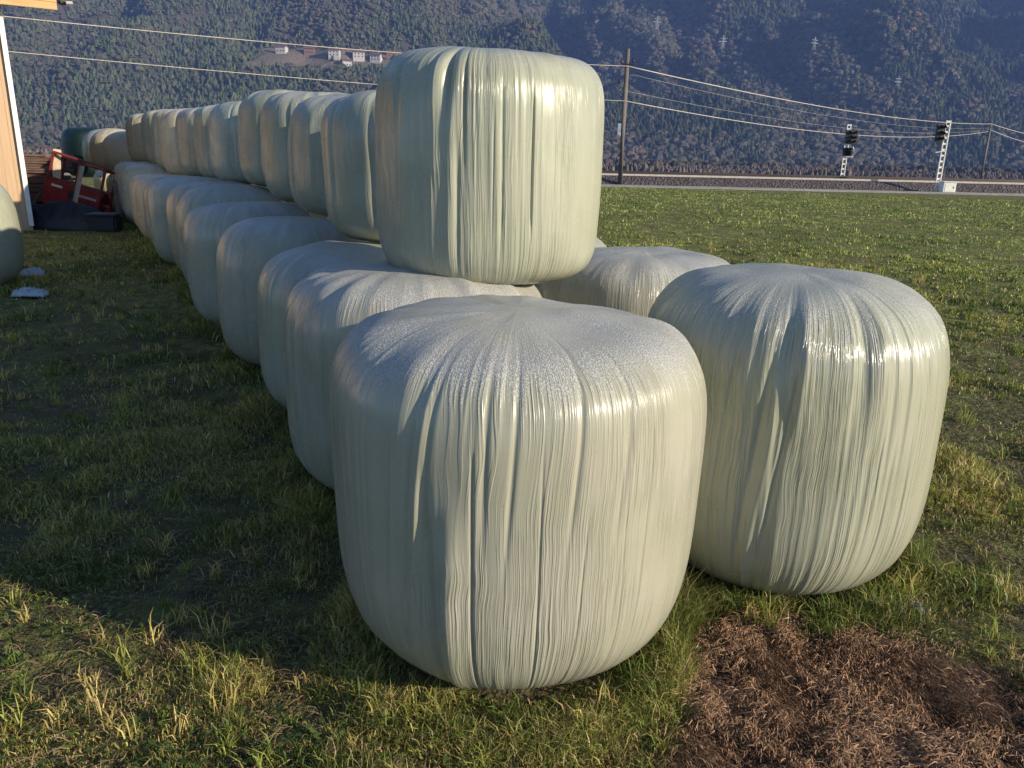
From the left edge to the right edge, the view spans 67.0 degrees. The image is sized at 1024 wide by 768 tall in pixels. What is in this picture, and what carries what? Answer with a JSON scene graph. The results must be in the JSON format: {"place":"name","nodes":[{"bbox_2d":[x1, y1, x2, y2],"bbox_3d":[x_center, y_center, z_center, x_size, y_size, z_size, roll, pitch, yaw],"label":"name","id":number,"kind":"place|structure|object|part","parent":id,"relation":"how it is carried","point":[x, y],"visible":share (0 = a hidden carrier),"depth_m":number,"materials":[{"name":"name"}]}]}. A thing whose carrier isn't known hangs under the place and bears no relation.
{"place":"outdoors","nodes":[
{"label":"outdoors","id":0,"kind":"place"},
{"bbox_2d":[327,47,341,59],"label":"farm house","id":1,"kind":"structure","parent":0,"point":[335,52],"depth_m":854.08,"materials":[{"name":"paint"}]},
{"bbox_2d":[352,49,364,61],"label":"farm house","id":2,"kind":"structure","parent":0,"point":[359,55],"depth_m":865.16,"materials":[{"name":"paint"}]},
{"bbox_2d":[0,175,1023,767],"bbox_3d":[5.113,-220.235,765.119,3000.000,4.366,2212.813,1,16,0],"label":"ground","id":3,"kind":"structure","parent":0,"point":[656,225],"depth_m":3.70,"materials":[{"name":"green plant"}]},
{"bbox_2d":[0,184,23,285],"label":"wrapped bale","id":4,"kind":"object","parent":3,"relation":"on","point":[11,252],"visible":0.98,"depth_m":8.66},
{"bbox_2d":[11,286,49,297],"bbox_3d":[-5.308,-1.022,8.511,0.351,0.118,0.166,-1,16,-8],"label":"film scrap","id":5,"kind":"object","parent":3,"relation":"on","point":[29,292],"visible":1,"depth_m":8.46,"materials":[{"name":"white plastic"}]},
{"bbox_2d":[20,267,44,276],"bbox_3d":[-5.987,-1.407,9.656,0.271,0.121,0.206,-5,18,-22],"label":"film scrap","id":6,"kind":"object","parent":3,"relation":"on","point":[30,271],"visible":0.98,"depth_m":9.59,"materials":[{"name":"white plastic"}]},
{"bbox_2d":[0,0,72,230],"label":"timber barn","id":7,"kind":"structure","parent":3,"relation":"on","point":[13,180],"depth_m":13.45,"materials":[{"name":"brown wood"}]},
{"bbox_2d":[31,156,63,204],"bbox_3d":[-9.460,-3.990,15.620,0.897,1.287,0.070,-5,17,-20],"label":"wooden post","id":8,"kind":"object","parent":3,"relation":"on","point":[37,196],"visible":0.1,"depth_m":15.60,"materials":[{"name":"wood"}]},
{"bbox_2d":[31,200,99,230],"bbox_3d":[-8.438,-3.139,14.404,1.823,0.564,0.840,2,16,3],"label":"plastic tarp","id":9,"kind":"object","parent":3,"relation":"on","point":[60,215],"visible":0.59,"depth_m":14.10,"materials":[{"name":"black plastic"}]},
{"bbox_2d":[41,151,114,211],"bbox_3d":[-8.590,-3.907,15.626,1.385,1.212,0.814,16,14,-11],"label":"red farm machine","id":10,"kind":"object","parent":3,"relation":"on","point":[55,189],"visible":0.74,"depth_m":15.35,"materials":[{"name":"paint"}]},
{"bbox_2d":[52,149,60,181],"bbox_3d":[-9.043,-4.271,15.352,0.232,0.766,0.200,-9,19,-31],"label":"wooden post","id":11,"kind":"object","parent":10,"relation":"attached to","point":[56,170],"visible":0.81,"depth_m":15.26,"materials":[{"name":"beige wood"}]},
{"bbox_2d":[48,151,106,195],"bbox_3d":[-8.593,-4.163,15.284,1.025,0.583,0.045,16,14,-11],"label":"window frame","id":12,"kind":"structure","parent":10,"relation":"in","point":[53,153],"depth_m":15.25,"materials":[{"name":"red paint"}]},
{"bbox_2d":[73,166,83,202],"bbox_3d":[-8.437,-3.673,14.976,0.085,1.076,0.414,12,19,32],"label":"wooden post","id":13,"kind":"object","parent":3,"relation":"on","point":[78,183],"visible":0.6,"depth_m":14.95,"materials":[{"name":"grey wood"}]},
{"bbox_2d":[61,127,96,176],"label":"wrapped bale","id":14,"kind":"object","parent":3,"relation":"on","point":[71,140],"visible":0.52,"depth_m":22.65},
{"bbox_2d":[93,173,109,190],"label":"wrapped bale","id":15,"kind":"object","parent":3,"relation":"on","point":[97,181],"visible":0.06,"depth_m":21.24},
{"bbox_2d":[82,129,100,170],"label":"wrapped bale","id":16,"kind":"object","parent":15,"relation":"on","point":[85,143],"visible":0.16,"depth_m":20.91},
{"bbox_2d":[84,212,123,231],"bbox_3d":[-7.433,-2.958,14.137,0.540,0.325,0.420,0,16,-5],"label":"black crate","id":17,"kind":"object","parent":3,"relation":"on","point":[105,221],"visible":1,"depth_m":13.97,"materials":[{"name":"plastic"}]},
{"bbox_2d":[106,174,113,200],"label":"wrapped bale","id":18,"kind":"object","parent":3,"relation":"on","point":[109,183],"visible":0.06,"depth_m":18.78},
{"bbox_2d":[89,128,124,173],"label":"wrapped bale","id":19,"kind":"object","parent":18,"relation":"on","point":[95,146],"visible":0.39,"depth_m":18.35},
{"bbox_2d":[112,181,120,215],"bbox_3d":[-7.705,-3.552,15.085,0.090,0.777,0.334,-7,18,-26],"label":"wooden post","id":20,"kind":"object","parent":3,"relation":"on","point":[116,197],"visible":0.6,"depth_m":15.06,"materials":[{"name":"grey wood"}]},
{"bbox_2d":[114,161,140,172],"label":"wrapped bale","id":21,"kind":"object","parent":3,"relation":"on","point":[118,164],"visible":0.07,"depth_m":16.63},
{"bbox_2d":[125,113,147,161],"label":"wrapped bale","id":22,"kind":"object","parent":21,"relation":"on","point":[134,138],"visible":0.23,"depth_m":16.41},
{"bbox_2d":[114,161,153,213],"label":"wrapped bale","id":23,"kind":"object","parent":3,"relation":"on","point":[119,171],"visible":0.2,"depth_m":15.51},
{"bbox_2d":[141,110,157,163],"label":"wrapped bale","id":24,"kind":"object","parent":23,"relation":"on","point":[146,132],"visible":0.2,"depth_m":15.37},
{"bbox_2d":[121,164,168,222],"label":"wrapped bale","id":25,"kind":"object","parent":3,"relation":"on","point":[130,172],"visible":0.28,"depth_m":14.49},
{"bbox_2d":[151,109,168,168],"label":"wrapped bale","id":26,"kind":"object","parent":25,"relation":"on","point":[156,116],"visible":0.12,"depth_m":14.26},
{"bbox_2d":[129,173,171,228],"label":"wrapped bale","id":27,"kind":"object","parent":3,"relation":"on","point":[134,182],"visible":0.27,"depth_m":13.49},
{"bbox_2d":[158,108,190,174],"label":"wrapped bale","id":28,"kind":"object","parent":27,"relation":"on","point":[168,144],"visible":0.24,"depth_m":13.07},
{"bbox_2d":[135,174,187,237],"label":"wrapped bale","id":29,"kind":"object","parent":3,"relation":"on","point":[140,186],"visible":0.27,"depth_m":12.44},
{"bbox_2d":[143,175,186,242],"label":"wrapped bale","id":30,"kind":"object","parent":3,"relation":"on","point":[145,207],"visible":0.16,"depth_m":11.51},
{"bbox_2d":[175,107,204,176],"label":"wrapped bale","id":31,"kind":"object","parent":30,"relation":"on","point":[185,140],"visible":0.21,"depth_m":11.92},
{"bbox_2d":[147,176,222,263],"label":"wrapped bale","id":32,"kind":"object","parent":3,"relation":"on","point":[159,191],"visible":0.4,"depth_m":10.30},
{"bbox_2d":[193,104,218,177],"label":"wrapped bale","id":33,"kind":"object","parent":32,"relation":"on","point":[201,137],"visible":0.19,"depth_m":10.73},
{"bbox_2d":[166,181,250,270],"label":"wrapped bale","id":34,"kind":"object","parent":3,"relation":"on","point":[175,195],"visible":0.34,"depth_m":9.42},
{"bbox_2d":[208,101,251,183],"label":"wrapped bale","id":35,"kind":"object","parent":34,"relation":"on","point":[223,140],"visible":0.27,"depth_m":9.51},
{"bbox_2d":[176,184,284,282],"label":"wrapped bale","id":36,"kind":"object","parent":3,"relation":"on","point":[194,198],"visible":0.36,"depth_m":8.29},
{"bbox_2d":[237,89,307,186],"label":"wrapped bale","id":37,"kind":"object","parent":36,"relation":"on","point":[248,123],"visible":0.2,"depth_m":8.40},
{"bbox_2d":[183,201,310,324],"bbox_3d":[-2.483,-1.154,7.452,1.218,1.181,1.200,0,16,0],"label":"wrapped bale","id":38,"kind":"object","parent":3,"relation":"on","point":[206,227],"visible":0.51,"depth_m":6.96},
{"bbox_2d":[260,91,345,202],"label":"wrapped bale","id":39,"kind":"object","parent":38,"relation":"on","point":[277,110],"visible":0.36,"depth_m":7.24},
{"bbox_2d":[216,216,368,365],"bbox_3d":[-1.730,-0.750,6.254,1.218,1.177,1.206,3,16,0],"label":"wrapped bale","id":40,"kind":"object","parent":3,"relation":"on","point":[248,249],"visible":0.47,"depth_m":5.75},
{"bbox_2d":[287,94,349,216],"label":"wrapped bale","id":41,"kind":"object","parent":40,"relation":"on","point":[305,171],"visible":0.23,"depth_m":6.16},
{"bbox_2d":[308,212,326,218],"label":"wrapped bale","id":42,"kind":"object","parent":3,"relation":"on","point":[317,216],"visible":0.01,"depth_m":9.85},
{"bbox_2d":[257,241,385,408],"bbox_3d":[-1.083,-0.372,5.193,1.192,1.129,1.203,2,17,0],"label":"wrapped bale","id":43,"kind":"object","parent":3,"relation":"on","point":[282,274],"visible":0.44,"depth_m":4.76},
{"bbox_2d":[321,90,379,241],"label":"wrapped bale","id":44,"kind":"object","parent":43,"relation":"on","point":[347,140],"visible":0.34,"depth_m":5.00},
{"bbox_2d":[283,258,541,490],"bbox_3d":[-0.494,-0.045,4.112,1.388,1.191,1.406,1,15,0],"label":"wrapped bale","id":45,"kind":"object","parent":3,"relation":"on","point":[328,309],"visible":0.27,"depth_m":3.58},
{"bbox_2d":[374,46,603,284],"bbox_3d":[-0.119,-1.105,3.957,1.156,1.092,1.154,1,16,0],"label":"wrapped bale","id":46,"kind":"object","parent":45,"relation":"on","point":[488,165],"visible":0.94,"depth_m":3.48},
{"bbox_2d":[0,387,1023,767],"bbox_3d":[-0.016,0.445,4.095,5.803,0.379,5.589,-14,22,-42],"label":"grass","id":47,"kind":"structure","parent":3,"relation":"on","point":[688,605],"depth_m":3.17,"materials":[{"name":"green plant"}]},
{"bbox_2d":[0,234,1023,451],"bbox_3d":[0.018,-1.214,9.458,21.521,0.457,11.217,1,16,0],"label":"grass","id":48,"kind":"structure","parent":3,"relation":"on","point":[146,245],"depth_m":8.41,"materials":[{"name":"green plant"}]},
{"bbox_2d":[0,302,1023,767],"bbox_3d":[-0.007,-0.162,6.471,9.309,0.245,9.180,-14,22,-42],"label":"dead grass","id":49,"kind":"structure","parent":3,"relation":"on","point":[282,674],"depth_m":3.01,"materials":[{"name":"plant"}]},
{"bbox_2d":[0,364,1023,767],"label":"clover","id":50,"kind":"object","parent":3,"relation":"on","point":[196,712],"visible":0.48,"depth_m":2.72,"materials":[{"name":"green plant"}]},
{"bbox_2d":[328,294,706,689],"bbox_3d":[0.011,0.348,2.823,1.306,1.263,1.299,1,16,0],"label":"wrapped bale","id":51,"kind":"object","parent":3,"relation":"on","point":[516,481],"visible":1,"depth_m":2.26},
{"bbox_2d":[21,186,1023,262],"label":"grass","id":52,"kind":"structure","parent":3,"relation":"on","point":[633,203],"depth_m":20.11,"materials":[{"name":"green plant"}]},
{"bbox_2d":[22,145,1023,173],"bbox_3d":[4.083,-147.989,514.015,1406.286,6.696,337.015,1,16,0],"label":"valley trees","id":53,"kind":"object","parent":3,"relation":"on","point":[855,168],"visible":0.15,"depth_m":374.31,"materials":[{"name":"plant"}]},
{"bbox_2d":[23,148,1023,179],"bbox_3d":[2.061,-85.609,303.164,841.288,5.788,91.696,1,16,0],"label":"bare shrubs","id":54,"kind":"object","parent":3,"relation":"on","point":[792,170],"visible":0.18,"depth_m":274.44,"materials":[{"name":"brown plant"}]},
{"bbox_2d":[65,168,1023,193],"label":"ballast bed","id":55,"kind":"object","parent":3,"relation":"on","point":[804,184],"visible":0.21,"depth_m":42.43,"materials":[{"name":"grey gravel"}]},
{"bbox_2d":[24,158,1023,182],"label":"railway track","id":56,"kind":"structure","parent":55,"relation":"on","point":[836,177],"depth_m":43.59,"materials":[{"name":"metal"}]},
{"bbox_2d":[602,173,1023,184],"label":"cable trough","id":57,"kind":"object","parent":55,"relation":"on","point":[808,178],"depth_m":42.86,"materials":[{"name":"concrete"}]},
{"bbox_2d":[602,170,1023,180],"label":"railway track","id":58,"kind":"structure","parent":55,"relation":"on","point":[807,175],"depth_m":46.76,"materials":[{"name":"metal"}]},
{"bbox_2d":[533,237,605,288],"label":"wrapped bale","id":59,"kind":"object","parent":3,"relation":"on","point":[599,243],"depth_m":5.97},
{"bbox_2d":[617,48,634,184],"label":"telegraph pole","id":60,"kind":"object","parent":3,"relation":"on","point":[621,128],"visible":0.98,"depth_m":40.74,"materials":[{"name":"wood"}]},
{"bbox_2d":[3,16,616,65],"bbox_3d":[-23.004,-8.705,12.744,81.072,1.820,0.024,-14,22,-42],"label":"overhead wire","id":61,"kind":"object","parent":60,"relation":"attached to","point":[209,36],"visible":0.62,"depth_m":24.99,"materials":[{"name":"grey metal"}]},
{"bbox_2d":[8,51,618,100],"bbox_3d":[-23.021,-7.975,12.957,81.072,1.938,0.020,-14,22,-42],"label":"overhead wire","id":62,"kind":"object","parent":60,"relation":"attached to","point":[198,69],"visible":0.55,"depth_m":25.05,"materials":[{"name":"grey metal"}]},
{"bbox_2d":[627,66,970,123],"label":"overhead wire","id":63,"kind":"object","parent":60,"relation":"attached to","point":[774,97],"visible":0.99,"depth_m":51.51,"materials":[{"name":"grey metal"}]},
{"bbox_2d":[626,101,982,136],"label":"overhead wire","id":64,"kind":"object","parent":60,"relation":"attached to","point":[756,123],"visible":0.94,"depth_m":50.31,"materials":[{"name":"grey metal"}]},
{"bbox_2d":[538,246,729,316],"bbox_3d":[0.825,-0.321,5.152,1.350,1.142,1.318,1,16,0],"label":"wrapped bale","id":65,"kind":"object","parent":3,"relation":"on","point":[636,280],"visible":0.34,"depth_m":4.57},
{"bbox_2d":[648,263,949,594],"bbox_3d":[1.182,0.155,3.392,1.249,1.322,1.279,1,16,0],"label":"wrapped bale","id":66,"kind":"object","parent":3,"relation":"on","point":[826,390],"visible":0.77,"depth_m":2.84},
{"bbox_2d":[840,124,858,175],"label":"railway signal","id":67,"kind":"object","parent":3,"relation":"on","point":[851,136],"visible":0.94,"depth_m":48.58,"materials":[{"name":"white paint"}]},
{"bbox_2d":[908,600,926,616],"bbox_3d":[1.639,0.910,3.131,0.052,0.064,0.076,-7,18,-27],"label":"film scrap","id":68,"kind":"object","parent":3,"relation":"on","point":[917,603],"visible":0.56,"depth_m":3.12,"materials":[{"name":"white plastic"}]},
{"bbox_2d":[980,121,993,178],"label":"telegraph pole","id":69,"kind":"object","parent":3,"relation":"on","point":[987,142],"visible":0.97,"depth_m":95.16,"materials":[{"name":"wood"}]},
{"bbox_2d":[628,91,982,132],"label":"overhead wire","id":70,"kind":"object","parent":69,"relation":"attached to","point":[767,117],"visible":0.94,"depth_m":51.72,"materials":[{"name":"grey metal"}]},
{"bbox_2d":[636,75,977,128],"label":"overhead wire","id":71,"kind":"object","parent":69,"relation":"attached to","point":[781,107],"visible":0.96,"depth_m":51.70,"materials":[{"name":"grey metal"}]},
{"bbox_2d":[1,0,1023,163],"bbox_3d":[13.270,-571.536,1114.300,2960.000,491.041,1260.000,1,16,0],"label":"mountain","id":72,"kind":"structure","parent":0,"point":[296,56],"depth_m":902.39,"materials":[{"name":"plant"}]},
{"bbox_2d":[274,44,288,53],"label":"farm house","id":73,"kind":"structure","parent":72,"relation":"on","point":[281,48],"depth_m":854.26,"materials":[{"name":"tile"}]},
{"bbox_2d":[303,45,315,55],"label":"farm house","id":74,"kind":"structure","parent":72,"relation":"on","point":[309,50],"depth_m":865.97,"materials":[{"name":"tile"}]},
{"bbox_2d":[340,58,351,66],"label":"farm house","id":75,"kind":"structure","parent":72,"relation":"on","point":[346,62],"depth_m":850.92,"materials":[{"name":"paint"}]},
{"bbox_2d":[369,52,382,62],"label":"farm house","id":76,"kind":"structure","parent":72,"relation":"on","point":[375,57],"depth_m":865.28,"materials":[{"name":"tile"}]},
{"bbox_2d":[385,50,402,58],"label":"farm house","id":77,"kind":"structure","parent":72,"relation":"on","point":[389,55],"depth_m":872.61,"materials":[{"name":"tile"}]},
{"bbox_2d":[0,0,1023,168],"bbox_3d":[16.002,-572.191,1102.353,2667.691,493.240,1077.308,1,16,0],"label":"forest","id":78,"kind":"object","parent":72,"relation":"on","point":[862,90],"visible":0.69,"depth_m":907.36,"materials":[{"name":"green plant"}]},
{"bbox_2d":[720,36,725,49],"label":"lattice pylon","id":79,"kind":"object","parent":72,"relation":"on","point":[723,38],"visible":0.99,"depth_m":1100.59,"materials":[{"name":"metal"}]},
{"bbox_2d":[64,173,1023,195],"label":"gravel path","id":80,"kind":"structure","parent":0,"point":[796,189],"depth_m":40.01,"materials":[{"name":"grey gravel"}]},
{"bbox_2d":[934,120,950,191],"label":"railway signal","id":81,"kind":"object","parent":80,"relation":"on","point":[941,131],"visible":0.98,"depth_m":41.05,"materials":[{"name":"white paint"}]},
{"bbox_2d":[938,181,957,191],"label":"trackside cabinet","id":82,"kind":"object","parent":80,"relation":"on","point":[947,186],"visible":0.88,"depth_m":41.24,"materials":[{"name":"white metal"}]},
{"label":"door","id":83,"kind":"part","parent":82,"relation":"part of","materials":[{"name":"white paint"}]},
{"bbox_2d":[640,605,1023,767],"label":"soil patch","id":84,"kind":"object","parent":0,"point":[930,737],"depth_m":2.57,"materials":[{"name":"soil"}]},
{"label":"wrapped bale","id":85,"kind":"object","parent":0,"visible":0},
{"bbox_2d":[102,131,134,169],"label":"wrapped bale","id":86,"kind":"object","parent":85,"relation":"on","point":[114,150],"visible":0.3,"depth_m":17.36},
{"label":"old board","id":87,"kind":"object","parent":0,"visible":0},
{"bbox_2d":[28,187,40,189],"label":"old board","id":88,"kind":"object","parent":87,"relation":"on","point":[34,188],"depth_m":16.93,"materials":[{"name":"brown wood"}]},
{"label":"old board","id":89,"kind":"object","parent":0,"visible":0},
{"bbox_2d":[28,182,42,184],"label":"old board","id":90,"kind":"object","parent":89,"relation":"on","point":[30,183],"depth_m":16.92,"materials":[{"name":"brown wood"}]},
{"bbox_2d":[27,180,44,182],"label":"old board","id":91,"kind":"object","parent":90,"relation":"on","point":[37,181],"depth_m":16.86,"materials":[{"name":"brown wood"}]},
{"bbox_2d":[27,178,44,179],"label":"old board","id":92,"kind":"object","parent":91,"relation":"on","point":[35,178],"depth_m":16.88,"materials":[{"name":"brown wood"}]},
{"bbox_2d":[27,175,67,177],"bbox_3d":[-10.802,-4.540,16.898,1.969,0.043,0.194,-1,17,-8],"label":"old board","id":93,"kind":"object","parent":92,"relation":"on","point":[32,176],"visible":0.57,"depth_m":16.88,"materials":[{"name":"brown wood"}]},
{"bbox_2d":[26,173,45,175],"bbox_3d":[-10.861,-4.588,16.877,1.514,0.044,0.178,0,16,-7],"label":"old board","id":94,"kind":"object","parent":93,"relation":"on","point":[41,174],"depth_m":16.85,"materials":[{"name":"brown wood"}]},
{"bbox_2d":[26,171,47,172],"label":"old board","id":95,"kind":"object","parent":94,"relation":"on","point":[36,171],"depth_m":16.78,"materials":[{"name":"brown wood"}]},
{"bbox_2d":[26,168,48,170],"bbox_3d":[-10.817,-4.667,16.796,1.687,0.044,0.172,-1,17,-6],"label":"old board","id":96,"kind":"object","parent":95,"relation":"on","point":[34,169],"depth_m":16.78,"materials":[{"name":"brown wood"}]},
{"bbox_2d":[25,166,65,168],"bbox_3d":[-10.733,-4.738,16.865,1.798,0.044,0.198,-1,17,-9],"label":"old board","id":97,"kind":"object","parent":96,"relation":"on","point":[40,167],"visible":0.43,"depth_m":16.83,"materials":[{"name":"brown wood"}]},
{"bbox_2d":[25,163,49,165],"bbox_3d":[-10.908,-4.771,16.786,1.688,0.043,0.192,-2,17,-10],"label":"old board","id":98,"kind":"object","parent":97,"relation":"on","point":[29,164],"visible":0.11,"depth_m":16.80,"materials":[{"name":"brown wood"}]},
{"bbox_2d":[25,161,49,163],"bbox_3d":[-10.892,-4.824,16.790,1.992,0.043,0.195,0,16,-5],"label":"old board","id":99,"kind":"object","parent":98,"relation":"on","point":[35,162],"depth_m":16.75,"materials":[{"name":"brown wood"}]},
{"bbox_2d":[24,159,49,160],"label":"old board","id":100,"kind":"object","parent":99,"relation":"on","point":[36,159],"depth_m":16.73,"materials":[{"name":"brown wood"}]},
{"bbox_2d":[24,156,50,158],"bbox_3d":[-10.887,-4.921,16.767,1.767,0.043,0.187,-1,16,-8],"label":"old board","id":101,"kind":"object","parent":100,"relation":"on","point":[31,157],"depth_m":16.76,"materials":[{"name":"brown wood"}]},
{"bbox_2d":[24,154,49,156],"bbox_3d":[-10.855,-4.970,16.758,1.507,0.044,0.209,0,17,-5],"label":"old board","id":102,"kind":"object","parent":101,"relation":"on","point":[41,155],"visible":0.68,"depth_m":16.71,"materials":[{"name":"brown wood"}]}
]}

